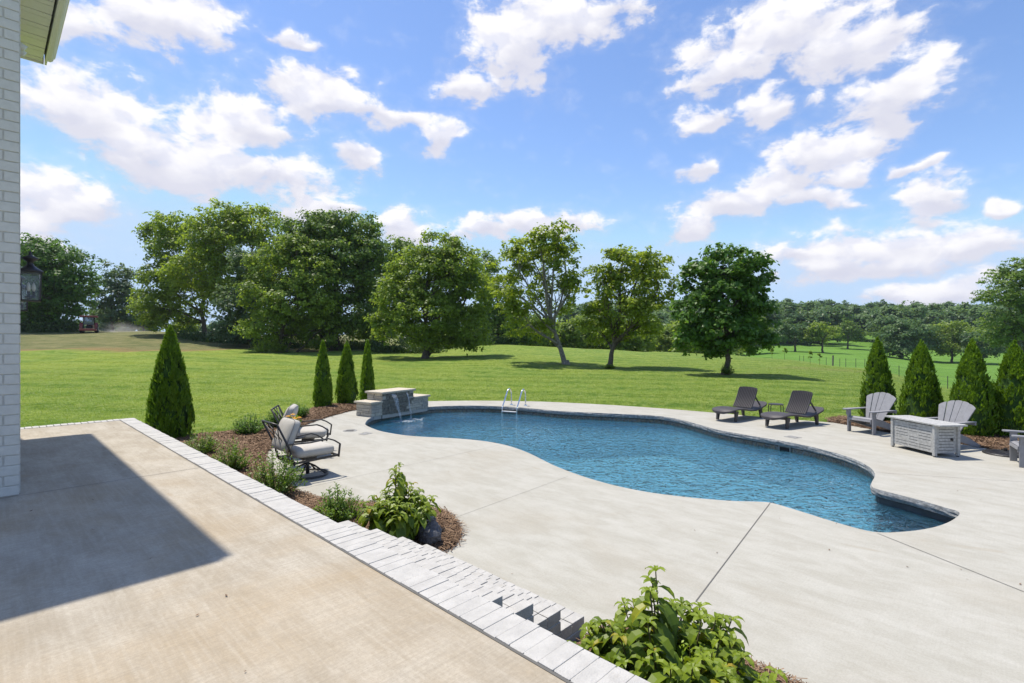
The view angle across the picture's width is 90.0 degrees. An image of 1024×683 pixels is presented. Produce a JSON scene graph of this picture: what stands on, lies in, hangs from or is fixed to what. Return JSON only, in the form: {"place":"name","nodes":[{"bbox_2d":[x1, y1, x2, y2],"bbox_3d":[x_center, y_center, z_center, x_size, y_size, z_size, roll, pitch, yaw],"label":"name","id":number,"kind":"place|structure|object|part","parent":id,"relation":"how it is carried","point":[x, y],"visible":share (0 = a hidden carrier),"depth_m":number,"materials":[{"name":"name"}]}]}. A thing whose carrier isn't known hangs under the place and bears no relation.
{"place":"outdoors","nodes":[
{"label":"outdoors","id":0,"kind":"place"},
{"bbox_2d":[0,420,571,682],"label":"patio","id":1,"kind":"structure","parent":0,"point":[136,559],"depth_m":2.93,"materials":[{"name":"concrete"}]},
{"bbox_2d":[0,0,69,496],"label":"house","id":2,"kind":"structure","parent":1,"relation":"on","point":[35,27],"depth_m":4.78,"materials":[{"name":"brick"}]},
{"bbox_2d":[19,276,27,311],"bbox_3d":[-6.904,-0.703,7.172,0.213,0.554,0.220,0,0,44],"label":"wall lantern","id":3,"kind":"object","parent":2,"relation":"attached to","point":[23,288],"depth_m":7.17,"materials":[{"name":"brown metal"}]},
{"bbox_2d":[20,42,27,57],"bbox_3d":[-8.039,-4.766,8.301,0.360,0.169,0.265,0,0,44],"label":"flood light","id":4,"kind":"object","parent":2,"relation":"attached to","point":[23,48],"visible":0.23,"depth_m":8.28,"materials":[{"name":"white plastic"}]},
{"bbox_2d":[20,250,43,301],"bbox_3d":[-5.148,-0.703,5.464,0.213,0.554,0.220,0,0,44],"label":"wall lantern","id":5,"kind":"object","parent":2,"relation":"attached to","point":[30,259],"depth_m":5.44,"materials":[{"name":"brown metal"}]},
{"bbox_2d":[19,326,1022,502],"bbox_3d":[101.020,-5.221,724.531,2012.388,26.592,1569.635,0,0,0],"label":"ground","id":6,"kind":"structure","parent":0,"point":[105,344],"depth_m":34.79,"materials":[{"name":"green plant"}]},
{"bbox_2d":[19,318,85,332],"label":"field edge weeds","id":7,"kind":"object","parent":6,"relation":"on","point":[39,327],"visible":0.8,"depth_m":85.54,"materials":[{"name":"green plant"}]},
{"bbox_2d":[19,232,107,327],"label":"tree","id":8,"kind":"object","parent":6,"relation":"on","point":[60,287],"visible":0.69,"depth_m":86.27,"materials":[{"name":"green plant"}]},
{"bbox_2d":[79,315,98,332],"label":"tractor","id":9,"kind":"object","parent":6,"relation":"on","point":[89,322],"visible":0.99,"depth_m":84.00,"materials":[{"name":"red paint"}]},
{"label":"cab window","id":10,"kind":"part","parent":9,"relation":"part of","materials":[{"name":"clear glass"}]},
{"bbox_2d":[83,259,145,330],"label":"tree","id":11,"kind":"object","parent":6,"relation":"on","point":[109,304],"visible":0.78,"depth_m":107.03,"materials":[{"name":"green plant"}]},
{"bbox_2d":[113,287,168,330],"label":"tree","id":12,"kind":"object","parent":6,"relation":"on","point":[120,322],"visible":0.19,"depth_m":111.59,"materials":[{"name":"green plant"}]},
{"bbox_2d":[120,210,227,336],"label":"grove tree","id":13,"kind":"object","parent":6,"relation":"on","point":[161,314],"visible":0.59,"depth_m":76.27,"materials":[{"name":"green plant"}]},
{"bbox_2d":[150,197,287,306],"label":"grove tree","id":14,"kind":"object","parent":6,"relation":"on","point":[214,243],"visible":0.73,"depth_m":70.18,"materials":[{"name":"green plant"}]},
{"bbox_2d":[205,245,275,347],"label":"grove tree","id":15,"kind":"object","parent":6,"relation":"on","point":[235,255],"visible":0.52,"depth_m":65.07,"materials":[{"name":"green plant"}]},
{"bbox_2d":[249,336,273,352],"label":"boxwood shrub","id":16,"kind":"object","parent":6,"relation":"on","point":[262,349],"visible":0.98,"depth_m":56.85,"materials":[{"name":"green plant"}]},
{"bbox_2d":[77,309,460,341],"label":"hedgerow","id":17,"kind":"object","parent":6,"relation":"on","point":[107,328],"visible":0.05,"depth_m":201.86,"materials":[{"name":"green plant"}]},
{"bbox_2d":[269,337,290,352],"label":"boxwood shrub","id":18,"kind":"object","parent":6,"relation":"on","point":[276,348],"visible":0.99,"depth_m":57.68,"materials":[{"name":"green plant"}]},
{"bbox_2d":[227,231,350,352],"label":"grove tree","id":19,"kind":"object","parent":6,"relation":"on","point":[278,310],"visible":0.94,"depth_m":58.49,"materials":[{"name":"green plant"}]},
{"bbox_2d":[271,207,391,350],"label":"grove tree","id":20,"kind":"object","parent":6,"relation":"on","point":[352,242],"visible":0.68,"depth_m":62.13,"materials":[{"name":"green plant"}]},
{"bbox_2d":[20,418,649,682],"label":"retaining wall","id":21,"kind":"structure","parent":6,"relation":"on","point":[571,661],"depth_m":2.99,"materials":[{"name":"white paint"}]},
{"bbox_2d":[176,326,524,353],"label":"grove underbrush","id":22,"kind":"object","parent":6,"relation":"on","point":[379,346],"visible":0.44,"depth_m":66.80,"materials":[{"name":"green plant"}]},
{"bbox_2d":[343,234,423,342],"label":"grove tree","id":23,"kind":"object","parent":6,"relation":"on","point":[398,243],"visible":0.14,"depth_m":72.67,"materials":[{"name":"green plant"}]},
{"bbox_2d":[363,227,497,358],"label":"grove tree","id":24,"kind":"object","parent":6,"relation":"on","point":[444,267],"visible":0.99,"depth_m":50.51,"materials":[{"name":"green plant"}]},
{"bbox_2d":[459,250,561,345],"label":"grove tree","id":25,"kind":"object","parent":6,"relation":"on","point":[497,321],"visible":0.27,"depth_m":82.73,"materials":[{"name":"green plant"}]},
{"bbox_2d":[482,215,589,364],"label":"lawn tree","id":26,"kind":"object","parent":6,"relation":"on","point":[569,281],"visible":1,"depth_m":41.44,"materials":[{"name":"green plant"}]},
{"bbox_2d":[440,314,773,356],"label":"valley wood","id":27,"kind":"object","parent":6,"relation":"on","point":[570,336],"visible":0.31,"depth_m":102.46,"materials":[{"name":"green plant"}]},
{"bbox_2d":[603,364,615,368],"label":"boxwood shrub","id":28,"kind":"object","parent":6,"relation":"on","point":[608,367],"visible":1,"depth_m":37.46,"materials":[{"name":"green plant"}]},
{"bbox_2d":[573,244,679,368],"bbox_3d":[8.544,-2.505,38.356,7.603,9.694,5.918,0,0,0],"label":"lawn tree","id":29,"kind":"object","parent":6,"relation":"on","point":[635,304],"visible":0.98,"depth_m":37.55,"materials":[{"name":"green plant"}]},
{"bbox_2d":[266,401,1023,682],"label":"pool deck","id":30,"kind":"structure","parent":6,"relation":"on","point":[802,600],"depth_m":5.50,"materials":[{"name":"concrete"}]},
{"bbox_2d":[286,434,305,465],"bbox_3d":[-3.860,1.936,9.020,0.420,0.533,0.420,0,0,-17],"label":"side table","id":31,"kind":"object","parent":30,"relation":"on","point":[301,437],"visible":0.27,"depth_m":9.01,"materials":[{"name":"black metal"}]},
{"bbox_2d":[285,414,301,421],"bbox_3d":[-3.858,1.474,9.011,0.304,0.393,0.290,0,0,-41],"label":"flower pot","id":32,"kind":"object","parent":31,"relation":"on","point":[295,418],"visible":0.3,"depth_m":9.03,"materials":[{"name":"plant"}]},
{"bbox_2d":[261,417,340,479],"bbox_3d":[-3.433,1.708,8.348,1.029,0.969,0.692,0,0,-45],"label":"swivel chair","id":33,"kind":"object","parent":30,"relation":"on","point":[285,435],"visible":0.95,"depth_m":8.15,"materials":[{"name":"black metal"}]},
{"bbox_2d":[270,404,331,442],"bbox_3d":[-4.079,1.708,9.975,1.030,0.969,0.692,0,0,-14],"label":"swivel chair","id":34,"kind":"object","parent":30,"relation":"on","point":[321,430],"visible":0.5,"depth_m":9.77,"materials":[{"name":"black metal"}]},
{"bbox_2d":[175,399,469,552],"bbox_3d":[-5.127,2.158,11.253,5.205,0.069,15.238,0,0,-19],"label":"mulch bed","id":35,"kind":"object","parent":30,"relation":"on","point":[459,537],"visible":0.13,"depth_m":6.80,"materials":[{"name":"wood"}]},
{"bbox_2d":[145,324,195,438],"bbox_3d":[-7.630,0.915,11.437,1.003,2.649,1.008,0,0,4],"label":"arborvitae","id":36,"kind":"object","parent":35,"relation":"on","point":[170,411],"visible":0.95,"depth_m":11.21,"materials":[{"name":"green plant"}]},
{"bbox_2d":[184,426,220,453],"bbox_3d":[-5.886,1.890,9.743,0.686,0.530,0.685,0,0,0],"label":"boxwood shrub","id":37,"kind":"object","parent":35,"relation":"on","point":[205,448],"visible":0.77,"depth_m":9.70,"materials":[{"name":"green plant"}]},
{"bbox_2d":[210,437,252,469],"bbox_3d":[-4.623,1.857,8.488,0.640,0.597,0.616,0,0,42],"label":"boxwood shrub","id":38,"kind":"object","parent":35,"relation":"on","point":[234,461],"visible":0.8,"depth_m":8.41,"materials":[{"name":"green plant"}]},
{"bbox_2d":[230,411,266,433],"bbox_3d":[-6.095,1.887,11.883,0.776,0.536,0.814,0,0,0],"label":"boxwood shrub","id":39,"kind":"object","parent":35,"relation":"on","point":[244,427],"visible":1,"depth_m":11.78,"materials":[{"name":"green plant"}]},
{"bbox_2d":[263,408,284,426],"bbox_3d":[-5.868,1.892,12.782,0.743,0.527,0.678,0,0,0],"label":"boxwood shrub","id":40,"kind":"object","parent":35,"relation":"on","point":[270,419],"visible":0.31,"depth_m":12.69,"materials":[{"name":"green plant"}]},
{"bbox_2d":[246,446,307,493],"bbox_3d":[-3.289,1.794,7.131,0.772,0.723,0.821,0,0,41],"label":"boxwood shrub","id":41,"kind":"object","parent":35,"relation":"on","point":[284,481],"visible":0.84,"depth_m":7.07,"materials":[{"name":"green plant"}]},
{"bbox_2d":[285,402,310,417],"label":"boxwood shrub","id":42,"kind":"object","parent":35,"relation":"on","point":[302,411],"visible":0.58,"depth_m":14.37,"materials":[{"name":"green plant"}]},
{"bbox_2d":[312,340,333,406],"bbox_3d":[-6.261,1.082,16.944,0.697,2.312,0.684,0,0,0],"label":"arborvitae","id":43,"kind":"object","parent":35,"relation":"on","point":[322,392],"visible":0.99,"depth_m":16.77,"materials":[{"name":"green plant"}]},
{"bbox_2d":[312,481,364,522],"bbox_3d":[-2.070,1.914,6.097,0.593,0.483,0.618,0,0,32],"label":"boxwood shrub","id":44,"kind":"object","parent":35,"relation":"on","point":[336,512],"visible":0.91,"depth_m":6.03,"materials":[{"name":"green plant"}]},
{"bbox_2d":[334,341,358,403],"bbox_3d":[-5.726,1.089,17.737,0.868,2.299,0.839,0,0,-29],"label":"arborvitae","id":45,"kind":"object","parent":35,"relation":"on","point":[346,390],"visible":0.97,"depth_m":17.53,"materials":[{"name":"green plant"}]},
{"bbox_2d":[359,339,374,399],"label":"arborvitae","id":46,"kind":"object","parent":35,"relation":"on","point":[367,383],"visible":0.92,"depth_m":18.96,"materials":[{"name":"green plant"}]},
{"bbox_2d":[355,462,440,540],"bbox_3d":[-1.229,1.773,5.606,0.866,0.805,0.923,0,0,26],"label":"hydrangea","id":47,"kind":"object","parent":35,"relation":"on","point":[398,514],"visible":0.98,"depth_m":5.43,"materials":[{"name":"green plant"}]},
{"bbox_2d":[417,516,441,545],"bbox_3d":[-0.880,2.053,5.498,0.252,0.319,0.276,0,0,-29],"label":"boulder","id":48,"kind":"object","parent":35,"relation":"on","point":[430,534],"visible":0.82,"depth_m":5.42,"materials":[{"name":"grey stone"}]},
{"bbox_2d":[343,429,356,431],"bbox_3d":[-3.993,2.205,12.628,0.340,0.030,0.340,0,0,0],"label":"deck drain","id":49,"kind":"object","parent":30,"relation":"on","point":[350,430],"visible":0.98,"depth_m":12.62,"materials":[{"name":"white plastic"}]},
{"bbox_2d":[354,387,429,421],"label":"stone waterfall","id":50,"kind":"structure","parent":30,"relation":"on","point":[384,403],"depth_m":15.58,"materials":[{"name":"stone"}]},
{"bbox_2d":[339,520,583,641],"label":"brick steps","id":51,"kind":"structure","parent":30,"relation":"on","point":[560,621],"depth_m":3.76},
{"bbox_2d":[501,388,526,414],"bbox_3d":[0.072,2.404,17.403,0.659,1.592,0.822,0,0,26],"label":"pool ladder","id":52,"kind":"object","parent":30,"relation":"attached to","point":[502,411],"visible":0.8,"depth_m":17.30,"materials":[{"name":"metal"}]},
{"bbox_2d":[365,406,959,518],"bbox_3d":[1.973,2.257,12.449,13.737,0.114,7.233,0,0,45],"label":"pool coping","id":53,"kind":"object","parent":30,"relation":"on","point":[944,511],"visible":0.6,"depth_m":11.62,"materials":[{"name":"grey concrete"}]},
{"bbox_2d":[371,409,953,518],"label":"liner track","id":54,"kind":"structure","parent":53,"relation":"attached to","point":[710,432],"depth_m":13.04,"materials":[{"name":"grey plastic"}]},
{"bbox_2d":[712,386,766,421],"bbox_3d":[6.492,1.754,14.614,1.980,0.893,0.660,0,0,-36],"label":"sun lounger","id":55,"kind":"object","parent":30,"relation":"on","point":[746,397],"visible":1,"depth_m":14.69,"materials":[{"name":"grey plastic"}]},
{"bbox_2d":[768,403,783,411],"bbox_3d":[7.550,1.990,14.650,0.397,0.420,0.400,0,0,20],"label":"side table","id":56,"kind":"object","parent":30,"relation":"on","point":[771,404],"visible":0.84,"depth_m":14.62,"materials":[{"name":"black metal"}]},
{"bbox_2d":[761,390,823,428],"bbox_3d":[7.351,1.754,13.445,1.980,0.893,0.660,0,0,-30],"label":"sun lounger","id":57,"kind":"object","parent":30,"relation":"on","point":[798,405],"visible":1,"depth_m":13.48,"materials":[{"name":"grey plastic"}]},
{"bbox_2d":[842,392,896,434],"bbox_3d":[8.794,1.724,12.464,1.153,0.953,0.790,0,0,-21],"label":"adirondack chair","id":58,"kind":"object","parent":30,"relation":"on","point":[881,403],"visible":0.99,"depth_m":12.46,"materials":[{"name":"grey plastic"}]},
{"bbox_2d":[825,415,1018,449],"bbox_3d":[10.194,2.163,11.839,2.208,0.058,6.309,0,0,-22],"label":"mulch bed","id":59,"kind":"object","parent":30,"relation":"on","point":[843,420],"visible":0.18,"depth_m":11.44,"materials":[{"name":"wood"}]},
{"bbox_2d":[858,336,897,421],"bbox_3d":[10.107,1.045,14.162,0.944,2.387,0.944,0,0,-7],"label":"arborvitae","id":60,"kind":"object","parent":59,"relation":"on","point":[878,375],"visible":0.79,"depth_m":14.01,"materials":[{"name":"green plant"}]},
{"bbox_2d":[896,339,945,419],"bbox_3d":[10.389,1.082,13.014,1.056,2.314,1.048,0,0,-5],"label":"arborvitae","id":61,"kind":"object","parent":59,"relation":"on","point":[921,395],"visible":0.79,"depth_m":12.81,"materials":[{"name":"green plant"}]},
{"bbox_2d":[948,338,1000,436],"bbox_3d":[10.655,1.070,11.847,0.990,2.336,0.984,0,0,-35],"label":"arborvitae","id":62,"kind":"object","parent":59,"relation":"on","point":[973,385],"visible":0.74,"depth_m":11.60,"materials":[{"name":"green plant"}]},
{"bbox_2d":[992,339,1023,436],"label":"arborvitae","id":63,"kind":"object","parent":59,"relation":"on","point":[1008,384],"visible":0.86,"depth_m":11.49,"materials":[{"name":"green plant"}]},
{"bbox_2d":[885,415,967,456],"bbox_3d":[8.245,1.885,10.250,0.560,0.630,1.300,0,0,-4],"label":"fire table","id":64,"kind":"object","parent":30,"relation":"on","point":[934,437],"visible":1,"depth_m":9.96,"materials":[{"name":"grey metal"}]},
{"bbox_2d":[923,400,979,446],"bbox_3d":[9.138,1.724,10.754,1.153,0.953,0.790,0,0,-16],"label":"adirondack chair","id":65,"kind":"object","parent":30,"relation":"on","point":[959,412],"visible":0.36,"depth_m":10.75,"materials":[{"name":"grey plastic"}]},
{"bbox_2d":[1002,429,1023,467],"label":"adirondack chair","id":66,"kind":"object","parent":30,"relation":"on","point":[1016,446],"visible":1,"depth_m":9.24,"materials":[{"name":"grey plastic"}]},
{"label":"mulch bed","id":67,"kind":"structure","parent":30,"relation":"on","visible":0},
{"bbox_2d":[567,565,787,682],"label":"hydrangea","id":68,"kind":"object","parent":67,"relation":"on","point":[638,644],"visible":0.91,"depth_m":3.03,"materials":[{"name":"green plant"}]},
{"bbox_2d":[657,640,712,676],"bbox_3d":[0.987,1.924,2.851,0.551,0.443,0.572,0,0,0],"label":"lime shrub","id":69,"kind":"object","parent":67,"relation":"on","point":[683,652],"visible":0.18,"depth_m":2.94,"materials":[{"name":"green plant"}]},
{"bbox_2d":[576,619,807,682],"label":"pine straw","id":70,"kind":"object","parent":67,"relation":"on","point":[757,668],"visible":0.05,"depth_m":3.35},
{"bbox_2d":[668,242,782,374],"bbox_3d":[13.182,-1.883,31.775,7.014,8.579,5.468,0,0,0],"label":"lawn tree","id":71,"kind":"object","parent":6,"relation":"on","point":[739,283],"visible":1,"depth_m":31.06,"materials":[{"name":"green plant"}]},
{"bbox_2d":[720,360,735,374],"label":"boxwood shrub","id":72,"kind":"object","parent":6,"relation":"on","point":[728,371],"visible":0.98,"depth_m":31.61,"materials":[{"name":"green plant"}]},
{"bbox_2d":[553,298,1023,349],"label":"hill forest","id":73,"kind":"object","parent":6,"relation":"on","point":[875,315],"visible":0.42,"depth_m":250.38,"materials":[{"name":"green plant"}]},
{"bbox_2d":[771,315,810,351],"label":"tree","id":74,"kind":"object","parent":6,"relation":"on","point":[787,327],"visible":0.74,"depth_m":189.28,"materials":[{"name":"green plant"}]},
{"bbox_2d":[800,320,844,352],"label":"tree","id":75,"kind":"object","parent":6,"relation":"on","point":[815,333],"visible":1,"depth_m":183.90,"materials":[{"name":"green plant"}]},
{"bbox_2d":[830,319,871,348],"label":"tree","id":76,"kind":"object","parent":6,"relation":"on","point":[851,326],"visible":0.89,"depth_m":223.27,"materials":[{"name":"green plant"}]},
{"bbox_2d":[799,355,995,388],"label":"wire fence","id":77,"kind":"object","parent":6,"relation":"on","point":[864,365],"visible":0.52,"depth_m":70.91,"materials":[{"name":"metal"}]},
{"bbox_2d":[868,318,946,358],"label":"tree","id":78,"kind":"object","parent":6,"relation":"on","point":[906,336],"visible":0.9,"depth_m":176.05,"materials":[{"name":"green plant"}]},
{"bbox_2d":[924,320,987,362],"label":"tree","id":79,"kind":"object","parent":6,"relation":"on","point":[951,340],"visible":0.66,"depth_m":177.76,"materials":[{"name":"green plant"}]},
{"bbox_2d":[958,329,1021,359],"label":"tree","id":80,"kind":"object","parent":6,"relation":"on","point":[981,346],"visible":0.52,"depth_m":169.97,"materials":[{"name":"green plant"}]},
{"bbox_2d":[962,257,1023,352],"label":"tree","id":81,"kind":"object","parent":6,"relation":"on","point":[1011,295],"visible":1,"depth_m":83.37,"materials":[{"name":"green plant"}]},
{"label":"pool wall","id":82,"kind":"structure","parent":6,"relation":"on","visible":0},
{"bbox_2d":[367,409,873,478],"bbox_3d":[1.657,2.445,12.762,12.846,0.230,7.233,0,0,45],"label":"waterline tile","id":83,"kind":"object","parent":82,"relation":"attached to","point":[868,474],"visible":0.2,"depth_m":14.90,"materials":[{"name":"tile"}]},
{"bbox_2d":[778,445,790,451],"bbox_3d":[6.029,2.390,11.318,0.030,0.150,0.290,0,0,-29],"label":"pool skimmer","id":84,"kind":"object","parent":83,"relation":"attached to","point":[784,448],"visible":0.59,"depth_m":11.33,"materials":[{"name":"black plastic"}]},
{"bbox_2d":[20,0,1023,334],"label":"sky","id":85,"kind":"structure","parent":0,"point":[874,149],"materials":[{"name":"blue"}]},
{"bbox_2d":[368,412,944,531],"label":"pool water","id":86,"kind":"structure","parent":0,"point":[662,458],"depth_m":10.22,"materials":[{"name":"blue liquid"}]},
{"bbox_2d":[675,311,1021,317],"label":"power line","id":87,"kind":"object","parent":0,"point":[932,317],"visible":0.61,"depth_m":216.00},
{"bbox_2d":[875,496,952,522],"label":"pool wall","id":88,"kind":"structure","parent":0,"point":[915,510],"depth_m":7.21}
]}

